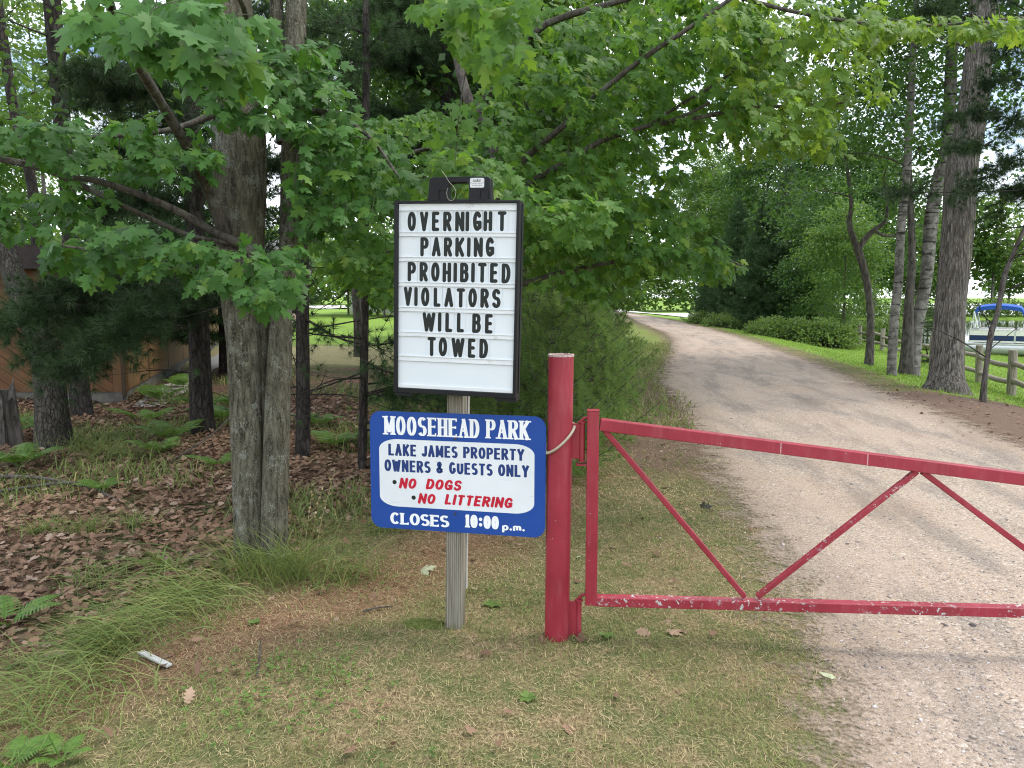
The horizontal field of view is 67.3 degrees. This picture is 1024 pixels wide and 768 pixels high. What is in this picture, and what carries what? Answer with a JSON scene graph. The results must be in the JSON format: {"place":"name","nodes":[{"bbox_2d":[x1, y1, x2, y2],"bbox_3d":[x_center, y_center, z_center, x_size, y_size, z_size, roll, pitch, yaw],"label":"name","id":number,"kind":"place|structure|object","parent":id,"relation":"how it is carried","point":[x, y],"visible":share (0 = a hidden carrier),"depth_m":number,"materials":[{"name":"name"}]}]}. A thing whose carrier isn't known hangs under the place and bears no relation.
{"place":"outdoors","nodes":[
{"label":"outdoors","id":0,"kind":"place"},
{"bbox_2d":[134,353,218,406],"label":"gravel path","id":1,"kind":"structure","parent":0,"point":[214,362],"depth_m":13.31,"materials":[{"name":"white stone"}]},
{"bbox_2d":[132,384,187,399],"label":"fern","id":2,"kind":"object","parent":1,"relation":"on","point":[152,391],"visible":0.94,"depth_m":11.88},
{"bbox_2d":[0,368,437,544],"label":"woodland grass","id":3,"kind":"structure","parent":0,"point":[144,435],"depth_m":6.83,"materials":[{"name":"plant"}]},
{"bbox_2d":[0,297,1023,767],"bbox_3d":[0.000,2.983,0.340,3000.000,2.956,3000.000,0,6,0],"label":"ground","id":4,"kind":"structure","parent":0,"point":[334,359],"depth_m":3.50,"materials":[{"name":"plant"}]},
{"bbox_2d":[0,378,24,445],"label":"tree stump","id":5,"kind":"object","parent":4,"relation":"on","point":[11,432],"visible":0.84,"depth_m":8.24,"materials":[{"name":"wood"}]},
{"bbox_2d":[0,734,50,767],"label":"fern","id":6,"kind":"object","parent":4,"relation":"on","point":[19,741],"visible":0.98,"depth_m":2.66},
{"bbox_2d":[0,88,61,244],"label":"leafy tree","id":7,"kind":"object","parent":4,"relation":"on","point":[18,171],"visible":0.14,"depth_m":35.07,"materials":[{"name":"green plant"}]},
{"bbox_2d":[0,594,62,627],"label":"fern","id":8,"kind":"object","parent":4,"relation":"on","point":[9,599],"visible":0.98,"depth_m":3.80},
{"bbox_2d":[0,442,64,466],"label":"fern","id":9,"kind":"object","parent":4,"relation":"on","point":[22,456],"visible":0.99,"depth_m":7.01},
{"bbox_2d":[0,505,83,541],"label":"grass tussock","id":10,"kind":"object","parent":4,"relation":"on","point":[45,526],"depth_m":5.20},
{"bbox_2d":[0,0,99,215],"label":"leafy tree","id":11,"kind":"object","parent":4,"relation":"on","point":[18,29],"visible":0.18,"depth_m":31.09,"materials":[{"name":"green plant"}]},
{"bbox_2d":[27,733,92,767],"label":"fern","id":12,"kind":"object","parent":4,"relation":"on","point":[53,739],"visible":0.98,"depth_m":2.68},
{"bbox_2d":[0,0,124,245],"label":"slender tree","id":13,"kind":"object","parent":4,"relation":"on","point":[31,181],"visible":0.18,"depth_m":12.14,"materials":[{"name":"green plant"}]},
{"bbox_2d":[0,608,138,700],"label":"grass tussock","id":14,"kind":"object","parent":4,"relation":"on","point":[95,642],"depth_m":3.40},
{"bbox_2d":[0,426,143,462],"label":"grass tussock","id":15,"kind":"object","parent":4,"relation":"on","point":[72,448],"depth_m":7.60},
{"bbox_2d":[29,506,122,536],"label":"grass tussock","id":16,"kind":"object","parent":4,"relation":"on","point":[93,521],"depth_m":5.24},
{"bbox_2d":[23,548,153,601],"bbox_3d":[-2.321,1.009,4.361,0.753,0.200,0.844,-1,7,-11],"label":"grass tussock","id":17,"kind":"object","parent":4,"relation":"on","point":[90,578],"depth_m":4.26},
{"bbox_2d":[0,648,183,767],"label":"grass tussock","id":18,"kind":"object","parent":4,"relation":"on","point":[31,730],"depth_m":2.90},
{"bbox_2d":[71,476,126,490],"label":"fern","id":19,"kind":"object","parent":4,"relation":"on","point":[109,481],"visible":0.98,"depth_m":6.29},
{"bbox_2d":[0,0,204,417],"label":"slender tree","id":20,"kind":"object","parent":4,"relation":"on","point":[84,400],"visible":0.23,"depth_m":10.30,"materials":[{"name":"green plant"}]},
{"bbox_2d":[0,612,209,749],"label":"grass tussock","id":21,"kind":"object","parent":4,"relation":"on","point":[77,679],"depth_m":3.12,"materials":[{"name":"plant"}]},
{"bbox_2d":[0,0,210,449],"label":"oak tree","id":22,"kind":"object","parent":4,"relation":"on","point":[52,418],"visible":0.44,"depth_m":8.09,"materials":[{"name":"green plant"}]},
{"bbox_2d":[0,244,218,402],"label":"cabin","id":23,"kind":"object","parent":4,"relation":"on","point":[118,387],"visible":0.23,"depth_m":11.67,"materials":[{"name":"brown wood"}]},
{"bbox_2d":[0,569,230,684],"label":"grass tussock","id":24,"kind":"object","parent":4,"relation":"on","point":[135,620],"depth_m":3.59,"materials":[{"name":"plant"}]},
{"bbox_2d":[79,59,176,261],"bbox_3d":[-13.267,-6.469,26.394,5.318,10.318,5.122,-5,8,-35],"label":"conifer tree","id":25,"kind":"object","parent":4,"relation":"on","point":[131,222],"visible":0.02,"depth_m":25.75,"materials":[{"name":"plant"}]},
{"bbox_2d":[72,434,184,462],"bbox_3d":[-3.851,0.600,7.440,1.142,0.310,1.145,3,7,26],"label":"grass tussock","id":26,"kind":"object","parent":4,"relation":"on","point":[116,451],"depth_m":7.45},
{"bbox_2d":[98,503,172,532],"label":"grass tussock","id":27,"kind":"object","parent":4,"relation":"on","point":[134,520],"depth_m":5.39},
{"bbox_2d":[104,407,176,420],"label":"fern","id":28,"kind":"object","parent":4,"relation":"on","point":[152,413],"visible":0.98,"depth_m":9.83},
{"bbox_2d":[0,43,295,434],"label":"pine tree","id":29,"kind":"object","parent":4,"relation":"on","point":[93,340],"visible":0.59,"depth_m":7.39,"materials":[{"name":"green plant"}]},
{"bbox_2d":[16,546,280,672],"bbox_3d":[-1.847,1.032,3.779,1.244,0.289,1.216,0,6,0],"label":"grass tussock","id":30,"kind":"object","parent":4,"relation":"on","point":[193,597],"depth_m":3.94,"materials":[{"name":"plant"}]},
{"bbox_2d":[82,541,216,587],"bbox_3d":[-2.058,0.962,4.432,0.822,0.275,0.809,0,6,0],"label":"grass tussock","id":31,"kind":"object","parent":4,"relation":"on","point":[156,560],"depth_m":4.37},
{"bbox_2d":[122,436,181,453],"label":"fern","id":32,"kind":"object","parent":4,"relation":"on","point":[175,439],"visible":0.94,"depth_m":7.81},
{"bbox_2d":[128,419,204,438],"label":"fern","id":33,"kind":"object","parent":4,"relation":"on","point":[165,431],"visible":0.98,"depth_m":8.68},
{"bbox_2d":[16,204,393,315],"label":"backdrop woods","id":34,"kind":"object","parent":4,"relation":"on","point":[320,261],"visible":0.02,"depth_m":61.88,"materials":[{"name":"green plant"}]},
{"bbox_2d":[181,452,230,464],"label":"fern","id":35,"kind":"object","parent":4,"relation":"on","point":[212,460],"visible":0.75,"depth_m":7.27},
{"bbox_2d":[0,0,421,565],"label":"maple tree","id":36,"kind":"object","parent":4,"relation":"on","point":[190,46],"visible":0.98,"depth_m":4.13,"materials":[{"name":"green plant"}]},
{"bbox_2d":[127,83,321,372],"bbox_3d":[-5.884,-4.280,15.800,4.097,8.254,4.254,1,7,6],"label":"conifer tree","id":37,"kind":"object","parent":4,"relation":"on","point":[219,335],"visible":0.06,"depth_m":15.32,"materials":[{"name":"plant"}]},
{"bbox_2d":[151,529,320,581],"bbox_3d":[-1.605,0.954,4.423,0.942,0.308,1.001,2,7,21],"label":"grass tussock","id":38,"kind":"object","parent":4,"relation":"on","point":[228,559],"depth_m":4.45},
{"bbox_2d":[0,389,500,664],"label":"leaf litter","id":39,"kind":"object","parent":4,"relation":"on","point":[94,542],"visible":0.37,"depth_m":5.77,"materials":[{"name":"plant"}]},
{"bbox_2d":[0,474,117,500],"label":"fallen branch","id":40,"kind":"object","parent":39,"relation":"on","point":[39,485],"visible":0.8,"depth_m":6.35,"materials":[{"name":"wood"}]},
{"bbox_2d":[110,0,406,456],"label":"pine tree","id":41,"kind":"object","parent":4,"relation":"on","point":[303,434],"visible":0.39,"depth_m":7.70,"materials":[{"name":"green plant"}]},
{"bbox_2d":[201,510,374,594],"bbox_3d":[-1.274,0.907,4.410,1.017,0.401,0.997,-4,8,-30],"label":"grass tussock","id":42,"kind":"object","parent":4,"relation":"on","point":[281,567],"depth_m":4.33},
{"bbox_2d":[1,573,579,766],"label":"clover","id":43,"kind":"object","parent":4,"relation":"on","point":[331,705],"visible":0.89,"depth_m":3.06,"materials":[{"name":"green plant"}]},
{"bbox_2d":[0,436,646,763],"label":"pine straw","id":44,"kind":"object","parent":4,"relation":"on","point":[286,618],"visible":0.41,"depth_m":3.78,"materials":[{"name":"plant"}]},
{"bbox_2d":[288,501,367,540],"bbox_3d":[-1.328,0.928,5.212,0.753,0.177,0.687,0,6,0],"label":"grass tussock","id":45,"kind":"object","parent":4,"relation":"on","point":[304,524],"depth_m":5.24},
{"bbox_2d":[254,0,403,356],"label":"leafy tree","id":46,"kind":"object","parent":4,"relation":"on","point":[357,324],"visible":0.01,"depth_m":20.78,"materials":[{"name":"green plant"}]},
{"bbox_2d":[311,430,357,446],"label":"fern","id":47,"kind":"object","parent":4,"relation":"on","point":[324,435],"visible":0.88,"depth_m":8.35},
{"bbox_2d":[272,526,436,609],"bbox_3d":[-0.888,1.010,4.236,1.086,0.231,1.045,0,6,0],"label":"grass tussock","id":48,"kind":"object","parent":4,"relation":"on","point":[350,565],"depth_m":4.33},
{"bbox_2d":[191,0,535,469],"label":"pine tree","id":49,"kind":"object","parent":4,"relation":"on","point":[365,364],"visible":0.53,"depth_m":7.08,"materials":[{"name":"green plant"}]},
{"bbox_2d":[347,346,481,428],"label":"pine sapling","id":50,"kind":"object","parent":4,"relation":"on","point":[423,409],"visible":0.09,"depth_m":8.36,"materials":[{"name":"green plant"}]},
{"bbox_2d":[402,618,445,630],"bbox_3d":[-0.430,1.161,3.719,0.240,0.039,0.132,0,6,0],"label":"moss mound","id":51,"kind":"object","parent":4,"relation":"on","point":[420,623],"visible":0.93,"depth_m":3.70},
{"bbox_2d":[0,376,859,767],"bbox_3d":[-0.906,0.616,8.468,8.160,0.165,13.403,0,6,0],"label":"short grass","id":52,"kind":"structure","parent":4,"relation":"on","point":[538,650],"depth_m":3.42,"materials":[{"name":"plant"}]},
{"bbox_2d":[123,215,759,311],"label":"roadside woods","id":53,"kind":"object","parent":4,"relation":"on","point":[683,294],"visible":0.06,"depth_m":144.26,"materials":[{"name":"green plant"}]},
{"bbox_2d":[344,0,544,411],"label":"pine tree","id":54,"kind":"object","parent":4,"relation":"on","point":[404,65],"visible":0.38,"depth_m":9.06,"materials":[{"name":"green plant"}]},
{"bbox_2d":[258,0,634,235],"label":"leafy tree","id":55,"kind":"object","parent":4,"relation":"on","point":[437,105],"visible":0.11,"depth_m":10.13,"materials":[{"name":"green plant"}]},
{"bbox_2d":[445,395,469,629],"bbox_3d":[-0.260,0.540,3.671,0.109,1.571,0.104,1,7,12],"label":"wooden post","id":56,"kind":"object","parent":4,"relation":"on","point":[456,564],"visible":0.27,"depth_m":3.67,"materials":[{"name":"grey wood"}]},
{"bbox_2d":[370,411,545,537],"bbox_3d":[-0.262,0.419,3.593,0.848,0.569,0.010,1,7,11],"label":"park sign","id":57,"kind":"object","parent":56,"relation":"attached to","point":[468,473],"visible":1,"depth_m":3.59,"materials":[{"name":"blue"}]},
{"bbox_2d":[394,176,523,401],"bbox_3d":[-0.245,-0.422,3.457,0.601,0.991,0.078,2,7,13],"label":"letter board","id":58,"kind":"object","parent":56,"relation":"attached to","point":[458,267],"visible":1,"depth_m":3.43,"materials":[{"name":"white plastic"}]},
{"bbox_2d":[470,327,547,475],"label":"pine sapling","id":59,"kind":"object","parent":4,"relation":"on","point":[479,402],"visible":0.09,"depth_m":6.90,"materials":[{"name":"green plant"}]},
{"bbox_2d":[11,383,1023,753],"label":"scattered leaves","id":60,"kind":"object","parent":4,"relation":"on","point":[581,637],"visible":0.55,"depth_m":3.69,"materials":[{"name":"brown plant"}]},
{"bbox_2d":[470,238,632,429],"bbox_3d":[0.297,-0.505,8.938,2.384,2.436,2.374,-1,7,-9],"label":"pine sapling","id":61,"kind":"object","parent":4,"relation":"on","point":[527,301],"visible":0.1,"depth_m":8.76,"materials":[{"name":"green plant"}]},
{"bbox_2d":[470,299,639,486],"bbox_3d":[0.272,0.069,6.908,1.659,1.695,1.652,0,6,0],"label":"pine sapling","id":62,"kind":"object","parent":4,"relation":"on","point":[530,367],"visible":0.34,"depth_m":6.71,"materials":[{"name":"green plant"}]},
{"bbox_2d":[399,0,716,363],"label":"leafy tree","id":63,"kind":"object","parent":4,"relation":"on","point":[621,9],"visible":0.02,"depth_m":11.66,"materials":[{"name":"green plant"}]},
{"bbox_2d":[545,353,585,641],"bbox_3d":[0.245,0.628,3.563,0.187,1.539,0.117,0,6,0],"label":"gate post","id":64,"kind":"object","parent":4,"relation":"on","point":[563,614],"visible":0.96,"depth_m":3.51,"materials":[{"name":"metal"}]},
{"bbox_2d":[576,409,1023,617],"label":"swing gate","id":65,"kind":"structure","parent":64,"relation":"attached to","point":[926,468],"depth_m":3.46,"materials":[{"name":"metal"}]},
{"bbox_2d":[513,138,648,350],"bbox_3d":[0.503,-2.069,13.110,3.396,4.458,3.127,-2,7,-20],"label":"leafy tree","id":66,"kind":"object","parent":4,"relation":"on","point":[602,194],"visible":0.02,"depth_m":12.57,"materials":[{"name":"green plant"}]},
{"bbox_2d":[522,257,649,402],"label":"pine sapling","id":67,"kind":"object","parent":4,"relation":"on","point":[574,264],"visible":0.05,"depth_m":11.23,"materials":[{"name":"green plant"}]},
{"bbox_2d":[525,291,667,447],"bbox_3d":[0.800,-0.170,8.486,1.755,1.801,1.762,-5,8,-36],"label":"pine sapling","id":68,"kind":"object","parent":4,"relation":"on","point":[607,349],"visible":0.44,"depth_m":8.42,"materials":[{"name":"green plant"}]},
{"bbox_2d":[524,126,674,338],"bbox_3d":[1.258,-2.535,14.842,3.829,5.025,3.525,5,8,36],"label":"leafy tree","id":69,"kind":"object","parent":4,"relation":"on","point":[632,289],"visible":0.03,"depth_m":14.70,"materials":[{"name":"green plant"}]},
{"bbox_2d":[568,301,655,404],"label":"pine sapling","id":70,"kind":"object","parent":4,"relation":"on","point":[627,349],"visible":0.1,"depth_m":11.25,"materials":[{"name":"green plant"}]},
{"bbox_2d":[591,278,658,376],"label":"pine sapling","id":71,"kind":"object","parent":4,"relation":"on","point":[629,324],"visible":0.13,"depth_m":14.85,"materials":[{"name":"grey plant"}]},
{"bbox_2d":[573,341,698,428],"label":"verge grass","id":72,"kind":"structure","parent":4,"relation":"on","point":[658,357],"depth_m":12.78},
{"bbox_2d":[299,0,1023,313],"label":"maple tree","id":73,"kind":"object","parent":4,"relation":"on","point":[497,36],"visible":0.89,"depth_m":5.65,"materials":[{"name":"green plant"}]},
{"bbox_2d":[681,236,731,326],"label":"conifer tree","id":74,"kind":"object","parent":4,"relation":"on","point":[698,305],"visible":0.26,"depth_m":46.41,"materials":[{"name":"plant"}]},
{"bbox_2d":[663,147,755,310],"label":"leafy tree","id":75,"kind":"object","parent":4,"relation":"on","point":[682,195],"visible":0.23,"depth_m":56.00,"materials":[{"name":"green plant"}]},
{"bbox_2d":[699,311,742,329],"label":"shrub","id":76,"kind":"object","parent":4,"relation":"on","point":[713,320],"visible":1,"depth_m":40.68,"materials":[{"name":"green plant"}]},
{"bbox_2d":[699,195,764,327],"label":"conifer tree","id":77,"kind":"object","parent":4,"relation":"on","point":[729,240],"visible":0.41,"depth_m":44.15,"materials":[{"name":"plant"}]},
{"bbox_2d":[689,160,785,273],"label":"leafy tree","id":78,"kind":"object","parent":4,"relation":"on","point":[712,221],"visible":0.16,"depth_m":53.64,"materials":[{"name":"green plant"}]},
{"bbox_2d":[715,189,798,333],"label":"conifer tree","id":79,"kind":"object","parent":4,"relation":"on","point":[747,315],"visible":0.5,"depth_m":41.21,"materials":[{"name":"plant"}]},
{"bbox_2d":[741,316,782,335],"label":"shrub","id":80,"kind":"object","parent":4,"relation":"on","point":[750,327],"visible":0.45,"depth_m":34.29,"materials":[{"name":"green plant"}]},
{"bbox_2d":[703,118,823,286],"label":"leafy tree","id":81,"kind":"object","parent":4,"relation":"on","point":[735,174],"visible":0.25,"depth_m":48.27,"materials":[{"name":"green plant"}]},
{"bbox_2d":[752,314,805,341],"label":"shrub","id":82,"kind":"object","parent":4,"relation":"on","point":[773,323],"visible":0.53,"depth_m":33.03,"materials":[{"name":"green plant"}]},
{"bbox_2d":[736,161,831,321],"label":"conifer tree","id":83,"kind":"object","parent":4,"relation":"on","point":[775,251],"visible":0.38,"depth_m":40.10,"materials":[{"name":"plant"}]},
{"bbox_2d":[740,100,854,206],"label":"leafy tree","id":84,"kind":"object","parent":4,"relation":"on","point":[767,156],"visible":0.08,"depth_m":45.60,"materials":[{"name":"green plant"}]},
{"bbox_2d":[766,316,840,346],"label":"shrub","id":85,"kind":"object","parent":4,"relation":"on","point":[796,322],"visible":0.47,"depth_m":31.98,"materials":[{"name":"green plant"}]},
{"bbox_2d":[770,208,854,335],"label":"conifer tree","id":86,"kind":"object","parent":4,"relation":"on","point":[782,313],"visible":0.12,"depth_m":38.94,"materials":[{"name":"plant"}]},
{"bbox_2d":[784,316,861,348],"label":"shrub","id":87,"kind":"object","parent":4,"relation":"on","point":[829,325],"visible":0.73,"depth_m":31.09,"materials":[{"name":"green plant"}]},
{"bbox_2d":[764,169,896,319],"bbox_3d":[14.874,-6.027,36.590,5.867,8.104,5.402,6,9,42],"label":"leafy tree","id":88,"kind":"object","parent":4,"relation":"on","point":[798,226],"visible":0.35,"depth_m":36.17,"materials":[{"name":"green plant"}]},
{"bbox_2d":[766,109,898,272],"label":"leafy tree","id":89,"kind":"object","parent":4,"relation":"on","point":[853,166],"visible":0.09,"depth_m":42.96,"materials":[{"name":"green plant"}]},
{"bbox_2d":[644,269,1023,300],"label":"lake woods","id":90,"kind":"object","parent":4,"relation":"on","point":[890,296],"visible":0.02,"depth_m":370.43,"materials":[{"name":"green plant"}]},
{"bbox_2d":[805,324,864,349],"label":"shrub","id":91,"kind":"object","parent":4,"relation":"on","point":[839,346],"visible":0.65,"depth_m":30.85,"materials":[{"name":"green plant"}]},
{"bbox_2d":[782,194,895,331],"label":"leafy tree","id":92,"kind":"object","parent":4,"relation":"on","point":[838,244],"visible":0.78,"depth_m":32.22,"materials":[{"name":"green plant"}]},
{"bbox_2d":[734,0,1010,365],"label":"crooked tree","id":93,"kind":"object","parent":4,"relation":"on","point":[858,247],"visible":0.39,"depth_m":18.61,"materials":[{"name":"green plant"}]},
{"bbox_2d":[816,310,928,345],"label":"bank weeds","id":94,"kind":"object","parent":4,"relation":"on","point":[878,324],"visible":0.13,"depth_m":35.16,"materials":[{"name":"green plant"}]},
{"bbox_2d":[821,147,942,317],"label":"leafy tree","id":95,"kind":"object","parent":4,"relation":"on","point":[892,228],"visible":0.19,"depth_m":42.08,"materials":[{"name":"green plant"}]},
{"bbox_2d":[770,0,1023,395],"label":"cottonwood tree","id":96,"kind":"object","parent":4,"relation":"on","point":[946,371],"visible":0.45,"depth_m":13.70,"materials":[{"name":"grey plant"}]},
{"bbox_2d":[779,189,1023,315],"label":"island woods","id":97,"kind":"object","parent":4,"relation":"on","point":[991,258],"visible":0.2,"depth_m":111.43,"materials":[{"name":"green plant"}]},
{"bbox_2d":[786,0,1023,376],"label":"birch tree","id":98,"kind":"object","parent":4,"relation":"on","point":[911,344],"visible":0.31,"depth_m":16.99,"materials":[{"name":"green plant"}]},
{"bbox_2d":[788,0,1023,375],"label":"birch tree","id":99,"kind":"object","parent":4,"relation":"on","point":[910,115],"visible":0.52,"depth_m":16.11,"materials":[{"name":"green plant"}]},
{"bbox_2d":[825,293,1023,318],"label":"shore bushes","id":100,"kind":"object","parent":4,"relation":"on","point":[969,312],"visible":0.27,"depth_m":108.07,"materials":[{"name":"green plant"}]},
{"bbox_2d":[921,309,933,362],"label":"cedar bush","id":101,"kind":"object","parent":4,"relation":"on","point":[927,333],"visible":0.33,"depth_m":24.52,"materials":[{"name":"green plant"}]},
{"bbox_2d":[848,326,1023,395],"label":"rail fence","id":102,"kind":"object","parent":4,"relation":"on","point":[1012,365],"visible":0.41,"depth_m":17.29,"materials":[{"name":"brown wood"}]},
{"bbox_2d":[870,0,1023,229],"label":"pine tree","id":103,"kind":"object","parent":4,"relation":"on","point":[1004,166],"visible":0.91,"depth_m":11.74,"materials":[{"name":"green plant"}]},
{"bbox_2d":[917,213,1023,402],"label":"bare tree","id":104,"kind":"object","parent":4,"relation":"on","point":[989,347],"visible":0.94,"depth_m":12.47,"materials":[{"name":"grey plant"}]},
{"bbox_2d":[0,0,1023,297],"label":"sky","id":105,"kind":"structure","parent":0,"point":[991,157],"materials":[{"name":"white"}]},
{"bbox_2d":[619,313,1023,767],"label":"gravel road","id":106,"kind":"structure","parent":0,"point":[750,388],"depth_m":5.15,"materials":[{"name":"gravel"}]},
{"bbox_2d":[657,431,1023,767],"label":"pebbles","id":107,"kind":"object","parent":106,"relation":"on","point":[982,687],"visible":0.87,"depth_m":3.42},
{"bbox_2d":[715,327,1023,407],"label":"lawn grass","id":108,"kind":"structure","parent":0,"point":[850,354],"depth_m":21.16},
{"bbox_2d":[836,303,1023,343],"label":"water","id":109,"kind":"structure","parent":0,"point":[1007,323],"depth_m":89.91,"materials":[{"name":"grey liquid"}]},
{"bbox_2d":[965,304,1023,355],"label":"pontoon boat","id":110,"kind":"object","parent":109,"relation":"on","point":[1014,340],"visible":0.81,"depth_m":37.12,"materials":[{"name":"metal"}]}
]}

